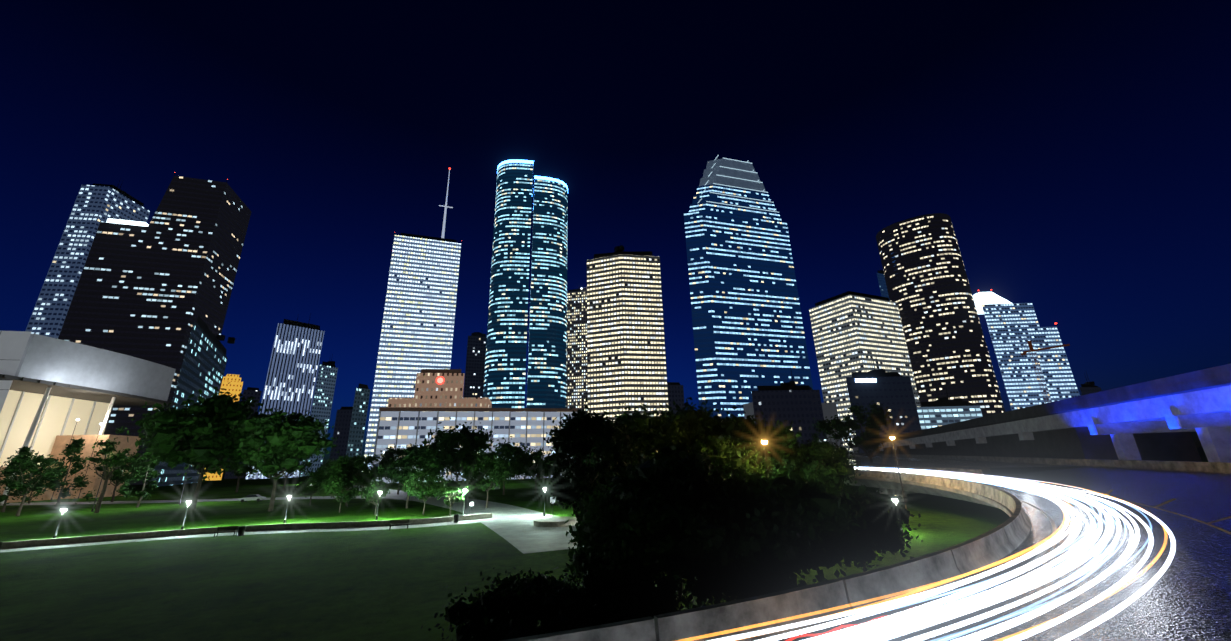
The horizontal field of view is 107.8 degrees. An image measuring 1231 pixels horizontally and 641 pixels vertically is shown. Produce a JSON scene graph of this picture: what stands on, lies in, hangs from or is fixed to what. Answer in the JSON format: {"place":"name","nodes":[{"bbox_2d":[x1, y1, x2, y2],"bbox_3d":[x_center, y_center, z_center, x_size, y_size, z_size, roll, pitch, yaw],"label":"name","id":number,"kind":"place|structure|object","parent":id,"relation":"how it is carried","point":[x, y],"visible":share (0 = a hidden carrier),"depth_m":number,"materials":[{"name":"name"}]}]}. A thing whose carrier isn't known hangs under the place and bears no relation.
{"place":"outdoors","nodes":[
{"label":"outdoors","id":0,"kind":"place"},
{"bbox_2d":[0,447,1207,640],"bbox_3d":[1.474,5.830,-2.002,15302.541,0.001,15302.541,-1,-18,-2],"label":"terrain","id":1,"kind":"structure","parent":0,"point":[378,585],"depth_m":30.52,"materials":[{"name":"green plant"}]},
{"bbox_2d":[0,446,42,511],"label":"tree","id":2,"kind":"object","parent":1,"relation":"on","point":[24,449],"visible":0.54,"depth_m":87.79,"materials":[{"name":"green plant"}]},
{"bbox_2d":[16,463,45,503],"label":"tree","id":3,"kind":"object","parent":1,"relation":"on","point":[36,474],"visible":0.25,"depth_m":112.71,"materials":[{"name":"green plant"}]},
{"bbox_2d":[0,450,68,515],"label":"tree","id":4,"kind":"object","parent":1,"relation":"on","point":[31,464],"visible":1,"depth_m":77.42,"materials":[{"name":"green plant"}]},
{"bbox_2d":[53,507,67,537],"bbox_3d":[-56.956,20.852,45.936,0.571,3.304,0.600,-1,-18,-2],"label":"promenade lamp","id":5,"kind":"object","parent":1,"relation":"on","point":[63,509],"visible":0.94,"depth_m":46.04,"materials":[{"name":"grey metal"}]},
{"bbox_2d":[34,437,101,508],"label":"tree","id":6,"kind":"object","parent":1,"relation":"on","point":[73,447],"visible":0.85,"depth_m":92.81,"materials":[{"name":"green plant"}]},
{"bbox_2d":[25,178,149,338],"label":"skyscraper","id":7,"kind":"structure","parent":1,"relation":"on","point":[95,205],"depth_m":377.66,"materials":[{"name":"grey"}]},
{"bbox_2d":[0,331,175,503],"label":"theatre hall","id":8,"kind":"structure","parent":1,"relation":"on","point":[52,390],"depth_m":131.40,"materials":[{"name":"metal"}]},
{"bbox_2d":[77,423,102,498],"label":"column","id":9,"kind":"structure","parent":1,"relation":"on","point":[89,461],"depth_m":132.23,"materials":[{"name":"grey metal"}]},
{"bbox_2d":[91,452,109,511],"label":"trunk","id":10,"kind":"object","parent":1,"relation":"on","point":[92,510],"visible":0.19,"depth_m":81.83,"materials":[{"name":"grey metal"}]},
{"bbox_2d":[84,427,134,512],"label":"slim tree","id":11,"kind":"object","parent":1,"relation":"on","point":[117,461],"visible":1,"depth_m":79.51,"materials":[{"name":"green plant"}]},
{"bbox_2d":[84,449,154,501],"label":"tree","id":12,"kind":"object","parent":1,"relation":"on","point":[115,479],"visible":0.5,"depth_m":109.34,"materials":[{"name":"green plant"}]},
{"bbox_2d":[114,451,162,507],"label":"tree","id":13,"kind":"object","parent":1,"relation":"on","point":[125,490],"visible":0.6,"depth_m":89.56,"materials":[{"name":"green plant"}]},
{"bbox_2d":[58,172,250,484],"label":"skyscraper","id":14,"kind":"structure","parent":1,"relation":"on","point":[158,284],"depth_m":321.58,"materials":[{"name":"grey glass"}]},
{"bbox_2d":[179,464,189,504],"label":"trunk","id":15,"kind":"object","parent":1,"relation":"on","point":[183,487],"visible":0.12,"depth_m":94.03,"materials":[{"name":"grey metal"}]},
{"bbox_2d":[181,499,191,528],"bbox_3d":[-48.727,22.113,50.855,0.571,3.448,0.600,-1,-18,-2],"label":"promenade lamp","id":16,"kind":"object","parent":1,"relation":"on","point":[188,502],"visible":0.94,"depth_m":50.95,"materials":[{"name":"grey metal"}]},
{"bbox_2d":[149,315,234,486],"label":"building","id":17,"kind":"structure","parent":1,"relation":"on","point":[204,364],"depth_m":266.40,"materials":[{"name":"grey glass"}]},
{"bbox_2d":[119,376,282,509],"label":"tree","id":18,"kind":"object","parent":1,"relation":"on","point":[190,435],"visible":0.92,"depth_m":78.30,"materials":[{"name":"green plant"}]},
{"bbox_2d":[203,374,242,480],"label":"building","id":19,"kind":"structure","parent":1,"relation":"on","point":[233,387],"depth_m":394.73,"materials":[{"name":"gold metal"}]},
{"bbox_2d":[214,526,238,536],"bbox_3d":[-39.461,21.405,45.493,1.900,0.910,0.545,2,-18,-12],"label":"bench","id":20,"kind":"object","parent":1,"relation":"on","point":[227,528],"visible":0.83,"depth_m":45.72,"materials":[{"name":"brown wood"}]},
{"bbox_2d":[237,525,245,535],"bbox_3d":[-38.088,21.418,45.715,0.660,0.950,0.660,-1,-18,-2],"label":"litter bin","id":21,"kind":"object","parent":1,"relation":"on","point":[241,530],"visible":1,"depth_m":45.55,"materials":[{"name":"grey metal"}]},
{"bbox_2d":[224,387,261,478],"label":"building","id":22,"kind":"structure","parent":1,"relation":"on","point":[254,392],"depth_m":465.03,"materials":[{"name":"grey"}]},
{"bbox_2d":[225,457,260,491],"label":"tree","id":23,"kind":"object","parent":1,"relation":"on","point":[247,469],"visible":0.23,"depth_m":143.07,"materials":[{"name":"green plant"}]},
{"bbox_2d":[238,494,265,501],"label":"car","id":24,"kind":"object","parent":1,"relation":"on","point":[257,497],"visible":1,"depth_m":95.99,"materials":[{"name":"white paint"}]},
{"bbox_2d":[228,407,337,511],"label":"tree","id":25,"kind":"object","parent":1,"relation":"on","point":[283,435],"visible":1,"depth_m":72.58,"materials":[{"name":"green plant"}]},
{"bbox_2d":[245,313,324,478],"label":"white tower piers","id":26,"kind":"structure","parent":1,"relation":"on","point":[290,382],"depth_m":429.99,"materials":[{"name":"grey"}]},
{"bbox_2d":[283,494,291,523],"bbox_3d":[-40.227,23.136,54.969,0.571,3.546,0.600,-1,-18,-2],"label":"promenade lamp","id":27,"kind":"object","parent":1,"relation":"on","point":[289,497],"visible":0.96,"depth_m":54.99,"materials":[{"name":"grey metal"}]},
{"bbox_2d":[0,477,583,553],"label":"footpath","id":28,"kind":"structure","parent":1,"relation":"on","point":[523,530],"depth_m":48.20,"materials":[{"name":"concrete"}]},
{"bbox_2d":[454,514,458,522],"bbox_3d":[-18.290,22.744,51.562,0.660,0.950,0.660,-1,-18,-2],"label":"litter bin","id":29,"kind":"object","parent":28,"relation":"on","point":[456,518],"visible":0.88,"depth_m":51.36,"materials":[{"name":"grey metal"}]},
{"bbox_2d":[277,453,315,490],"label":"tree","id":30,"kind":"object","parent":1,"relation":"on","point":[293,470],"visible":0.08,"depth_m":144.87,"materials":[{"name":"green plant"}]},
{"bbox_2d":[295,469,331,505],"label":"street tree","id":31,"kind":"object","parent":1,"relation":"on","point":[307,489],"visible":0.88,"depth_m":81.92,"materials":[{"name":"green plant"}]},
{"bbox_2d":[300,354,337,475],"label":"skyscraper","id":32,"kind":"structure","parent":1,"relation":"on","point":[324,392],"depth_m":505.71,"materials":[{"name":"grey glass"}]},
{"bbox_2d":[315,454,336,477],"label":"tree","id":33,"kind":"object","parent":1,"relation":"on","point":[321,468],"visible":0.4,"depth_m":127.97,"materials":[{"name":"green plant"}]},
{"bbox_2d":[315,474,361,512],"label":"street tree","id":34,"kind":"object","parent":1,"relation":"on","point":[330,486],"visible":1,"depth_m":67.71,"materials":[{"name":"green plant"}]},
{"bbox_2d":[330,407,352,460],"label":"building","id":35,"kind":"structure","parent":1,"relation":"on","point":[342,423],"depth_m":432.92,"materials":[{"name":"grey"}]},
{"bbox_2d":[322,451,381,505],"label":"tree","id":36,"kind":"object","parent":1,"relation":"on","point":[338,468],"visible":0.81,"depth_m":81.17,"materials":[{"name":"green plant"}]},
{"bbox_2d":[346,383,370,459],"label":"skyscraper","id":37,"kind":"structure","parent":1,"relation":"on","point":[358,421],"depth_m":430.51,"materials":[{"name":"grey glass"}]},
{"bbox_2d":[346,452,382,495],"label":"tree","id":38,"kind":"object","parent":1,"relation":"on","point":[371,458],"visible":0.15,"depth_m":106.19,"materials":[{"name":"green plant"}]},
{"bbox_2d":[360,478,389,514],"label":"street tree","id":39,"kind":"object","parent":1,"relation":"on","point":[371,493],"visible":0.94,"depth_m":62.45,"materials":[{"name":"green plant"}]},
{"bbox_2d":[375,490,381,520],"bbox_3d":[-29.840,23.264,56.458,0.571,3.678,0.600,-1,-18,-2],"label":"promenade lamp","id":40,"kind":"object","parent":1,"relation":"on","point":[379,492],"visible":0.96,"depth_m":56.43,"materials":[{"name":"grey metal"}]},
{"bbox_2d":[369,442,423,494],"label":"tree","id":41,"kind":"object","parent":1,"relation":"on","point":[391,454],"visible":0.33,"depth_m":107.49,"materials":[{"name":"green plant"}]},
{"bbox_2d":[389,519,409,529],"bbox_3d":[-22.937,21.639,47.607,1.900,0.910,0.545,5,-19,-19],"label":"bench","id":42,"kind":"object","parent":1,"relation":"on","point":[399,521],"visible":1,"depth_m":47.80,"materials":[{"name":"brown wood"}]},
{"bbox_2d":[376,447,443,507],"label":"tree","id":43,"kind":"object","parent":1,"relation":"on","point":[428,460],"visible":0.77,"depth_m":72.55,"materials":[{"name":"green plant"}]},
{"bbox_2d":[362,167,461,471],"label":"skyscraper","id":44,"kind":"structure","parent":1,"relation":"on","point":[417,331],"depth_m":422.78,"materials":[{"name":"grey"}]},
{"bbox_2d":[403,465,453,514],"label":"street tree","id":45,"kind":"object","parent":1,"relation":"on","point":[422,491],"visible":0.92,"depth_m":61.16,"materials":[{"name":"green plant"}]},
{"bbox_2d":[388,369,491,407],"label":"building","id":46,"kind":"structure","parent":1,"relation":"on","point":[439,388],"depth_m":294.65,"materials":[{"name":"brown brick"}]},
{"bbox_2d":[403,417,497,495],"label":"tree","id":47,"kind":"object","parent":1,"relation":"on","point":[446,443],"visible":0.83,"depth_m":96.39,"materials":[{"name":"green plant"}]},
{"bbox_2d":[436,478,468,515],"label":"street tree","id":48,"kind":"object","parent":1,"relation":"on","point":[452,487],"visible":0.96,"depth_m":55.94,"materials":[{"name":"green plant"}]},
{"bbox_2d":[463,488,466,514],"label":"promenade lamp","id":49,"kind":"object","parent":1,"relation":"on","point":[465,490],"visible":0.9,"depth_m":55.83,"materials":[{"name":"grey metal"}]},
{"bbox_2d":[371,407,577,483],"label":"annex building","id":50,"kind":"structure","parent":1,"relation":"on","point":[404,427],"depth_m":204.65,"materials":[{"name":"grey concrete"}]},
{"bbox_2d":[463,327,486,397],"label":"dark tower","id":51,"kind":"structure","parent":1,"relation":"on","point":[475,368],"depth_m":543.21,"materials":[{"name":"grey"}]},
{"bbox_2d":[453,447,515,507],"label":"tree","id":52,"kind":"object","parent":1,"relation":"on","point":[472,475],"visible":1,"depth_m":68.72,"materials":[{"name":"green plant"}]},
{"bbox_2d":[470,436,532,494],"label":"tree","id":53,"kind":"object","parent":1,"relation":"on","point":[516,451],"visible":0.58,"depth_m":98.06,"materials":[{"name":"green plant"}]},
{"bbox_2d":[483,160,567,407],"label":"skyscraper","id":54,"kind":"structure","parent":1,"relation":"on","point":[505,367],"depth_m":422.86,"materials":[{"name":"grey"}]},
{"bbox_2d":[421,558,632,640],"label":"bank tree","id":55,"kind":"object","parent":1,"relation":"on","point":[510,607],"visible":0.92,"depth_m":14.71,"materials":[{"name":"green plant"}]},
{"bbox_2d":[517,447,558,492],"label":"tree","id":56,"kind":"object","parent":1,"relation":"on","point":[537,458],"visible":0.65,"depth_m":99.92,"materials":[{"name":"green plant"}]},
{"bbox_2d":[543,486,546,515],"bbox_3d":[-8.817,22.540,55.803,0.571,3.617,0.600,-1,-18,-2],"label":"promenade lamp","id":57,"kind":"object","parent":1,"relation":"on","point":[544,488],"visible":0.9,"depth_m":55.87,"materials":[{"name":"grey metal"}]},
{"bbox_2d":[550,497,554,516],"bbox_3d":[-7.495,22.335,53.408,0.600,2.500,0.115,1,-18,-9],"label":"park sign","id":58,"kind":"object","parent":1,"relation":"on","point":[552,500],"visible":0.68,"depth_m":53.58,"materials":[{"name":"grey metal"}]},
{"bbox_2d":[566,288,587,412],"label":"tower","id":59,"kind":"structure","parent":1,"relation":"on","point":[576,382],"depth_m":568.05,"materials":[{"name":"grey concrete"}]},
{"bbox_2d":[539,398,646,520],"bbox_3d":[-1.698,11.145,31.967,7.593,11.119,7.341,7,-20,-26],"label":"tree","id":60,"kind":"object","parent":1,"relation":"on","point":[573,433],"visible":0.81,"depth_m":31.22,"materials":[{"name":"green plant"}]},
{"bbox_2d":[555,482,694,603],"bbox_3d":[0.642,9.755,18.746,6.178,5.673,6.825,-1,-18,-2],"label":"tree","id":61,"kind":"object","parent":1,"relation":"on","point":[598,537],"visible":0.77,"depth_m":17.52,"materials":[{"name":"green plant"}]},
{"bbox_2d":[587,245,668,422],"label":"skyscraper","id":62,"kind":"structure","parent":1,"relation":"on","point":[626,359],"depth_m":346.45,"materials":[{"name":"grey"}]},
{"bbox_2d":[570,401,710,489],"bbox_3d":[1.619,14.580,45.792,16.193,12.711,15.269,12,-22,-36],"label":"tree","id":63,"kind":"object","parent":1,"relation":"on","point":[647,427],"visible":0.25,"depth_m":42.07,"materials":[{"name":"green plant"}]},
{"bbox_2d":[578,442,768,598],"bbox_3d":[2.885,9.771,21.889,9.917,7.421,9.703,-1,-18,-2],"label":"tree","id":64,"kind":"object","parent":1,"relation":"on","point":[686,480],"visible":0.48,"depth_m":20.87,"materials":[{"name":"green plant"}]},
{"bbox_2d":[667,382,684,413],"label":"building","id":65,"kind":"structure","parent":1,"relation":"on","point":[675,392],"depth_m":417.50,"materials":[{"name":"grey"}]},
{"bbox_2d":[637,393,768,477],"bbox_3d":[8.317,15.824,52.555,17.788,14.032,16.163,-1,-18,-2],"label":"tree","id":66,"kind":"object","parent":1,"relation":"on","point":[688,419],"visible":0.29,"depth_m":50.27,"materials":[{"name":"green plant"}]},
{"bbox_2d":[657,427,778,481],"bbox_3d":[9.214,14.543,40.723,11.139,9.327,10.603,-7,-18,16],"label":"tree","id":67,"kind":"object","parent":1,"relation":"on","point":[748,455],"visible":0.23,"depth_m":39.27,"materials":[{"name":"green plant"}]},
{"bbox_2d":[656,476,829,608],"bbox_3d":[4.756,9.204,17.710,6.364,5.874,6.629,-1,-18,-2],"label":"bush","id":68,"kind":"object","parent":1,"relation":"on","point":[720,552],"visible":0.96,"depth_m":16.22,"materials":[{"name":"green plant"}]},
{"bbox_2d":[685,405,803,478],"bbox_3d":[15.737,17.613,57.588,16.891,13.269,16.779,-6,-18,15],"label":"tree","id":69,"kind":"object","parent":1,"relation":"on","point":[780,438],"visible":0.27,"depth_m":54.43,"materials":[{"name":"green plant"}]},
{"bbox_2d":[684,155,845,463],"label":"skyscraper","id":70,"kind":"structure","parent":1,"relation":"on","point":[748,331],"depth_m":348.21,"materials":[{"name":"glass"}]},
{"bbox_2d":[761,438,768,478],"bbox_3d":[12.619,13.663,36.511,0.598,7.870,1.933,-8,-19,20],"label":"sodium street lamp","id":71,"kind":"object","parent":1,"relation":"on","point":[764,441],"visible":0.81,"depth_m":37.06,"materials":[{"name":"orange metal"}]},
{"bbox_2d":[752,371,826,446],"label":"building","id":72,"kind":"structure","parent":1,"relation":"on","point":[790,401],"depth_m":285.29,"materials":[{"name":"grey"}]},
{"bbox_2d":[719,457,875,583],"bbox_3d":[7.775,10.026,21.765,8.596,6.608,9.243,-1,-18,-2],"label":"tree","id":73,"kind":"object","parent":1,"relation":"on","point":[827,522],"visible":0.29,"depth_m":19.99,"materials":[{"name":"green plant"}]},
{"bbox_2d":[771,438,834,478],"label":"tree","id":74,"kind":"object","parent":1,"relation":"on","point":[801,465],"visible":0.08,"depth_m":59.51,"materials":[{"name":"green plant"}]},
{"bbox_2d":[787,435,861,495],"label":"tree","id":75,"kind":"object","parent":1,"relation":"on","point":[838,471],"visible":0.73,"depth_m":56.12,"materials":[{"name":"green plant"}]},
{"bbox_2d":[801,413,855,490],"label":"tree","id":76,"kind":"object","parent":1,"relation":"on","point":[835,424],"visible":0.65,"depth_m":87.63,"materials":[{"name":"green plant"}]},
{"bbox_2d":[448,463,1230,640],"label":"ramp viaduct","id":77,"kind":"object","parent":1,"relation":"on","point":[1149,567],"visible":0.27,"depth_m":13.93,"materials":[{"name":"concrete"}]},
{"bbox_2d":[847,453,1230,507],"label":"gore roadway","id":78,"kind":"structure","parent":77,"relation":"attached to","point":[1206,483],"depth_m":46.42,"materials":[{"name":"grey asphalt"}]},
{"bbox_2d":[809,291,920,463],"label":"office building","id":79,"kind":"structure","parent":1,"relation":"on","point":[854,331],"depth_m":374.89,"materials":[{"name":"grey concrete"}]},
{"bbox_2d":[836,400,894,464],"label":"tree","id":80,"kind":"object","parent":1,"relation":"on","point":[871,441],"visible":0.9,"depth_m":93.30,"materials":[{"name":"green plant"}]},
{"bbox_2d":[830,484,922,571],"bbox_3d":[13.761,11.736,24.918,6.870,4.924,6.018,9,-20,-29],"label":"bush","id":81,"kind":"object","parent":1,"relation":"on","point":[886,534],"visible":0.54,"depth_m":23.46,"materials":[{"name":"green plant"}]},
{"bbox_2d":[846,357,920,465],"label":"office building","id":82,"kind":"structure","parent":1,"relation":"on","point":[893,391],"depth_m":266.15,"materials":[{"name":"grey"}]},
{"bbox_2d":[877,269,889,300],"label":"skyscraper","id":83,"kind":"structure","parent":1,"relation":"on","point":[882,283],"depth_m":565.25,"materials":[{"name":"grey"}]},
{"bbox_2d":[892,496,904,535],"bbox_3d":[22.899,15.841,36.309,0.571,3.082,0.600,-1,-18,-2],"label":"street lamp","id":84,"kind":"object","parent":1,"relation":"on","point":[895,501],"visible":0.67,"depth_m":36.52,"materials":[{"name":"grey metal"}]},
{"bbox_2d":[889,435,909,516],"bbox_3d":[29.974,16.344,47.190,0.571,8.313,1.952,-13,-21,32],"label":"sodium street lamp","id":85,"kind":"object","parent":1,"relation":"on","point":[892,437],"visible":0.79,"depth_m":47.70,"materials":[{"name":"grey metal"}]},
{"bbox_2d":[876,213,1004,416],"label":"skyscraper","id":86,"kind":"structure","parent":1,"relation":"on","point":[927,285],"depth_m":374.15,"materials":[{"name":"grey glass"}]},
{"bbox_2d":[917,378,982,429],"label":"building","id":87,"kind":"structure","parent":1,"relation":"on","point":[942,411],"depth_m":271.33,"materials":[{"name":"grey"}]},
{"bbox_2d":[973,289,1079,409],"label":"skyscraper","id":88,"kind":"structure","parent":1,"relation":"on","point":[1013,328],"depth_m":456.51,"materials":[{"name":"grey"}]},
{"bbox_2d":[852,363,1230,474],"bbox_3d":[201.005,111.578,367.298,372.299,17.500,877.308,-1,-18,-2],"label":"freeway overpass","id":89,"kind":"object","parent":1,"relation":"on","point":[1161,419],"visible":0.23,"depth_m":69.61,"materials":[{"name":"concrete"}]},
{"bbox_2d":[1020,341,1069,402],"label":"tower crane","id":90,"kind":"object","parent":1,"relation":"on","point":[1031,347],"visible":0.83,"depth_m":431.36,"materials":[{"name":"brown metal"}]},
{"bbox_2d":[1079,373,1101,394],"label":"building","id":91,"kind":"structure","parent":1,"relation":"on","point":[1089,387],"depth_m":454.73,"materials":[{"name":"grey"}]},
{"bbox_2d":[0,0,1230,472],"label":"sky","id":92,"kind":"structure","parent":0,"point":[1077,153],"materials":[{"name":"blue"}]},
{"bbox_2d":[809,468,1111,640],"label":"light trails","id":93,"kind":"object","parent":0,"point":[904,614],"visible":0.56,"depth_m":11.54,"materials":[{"name":"white"}]}
]}

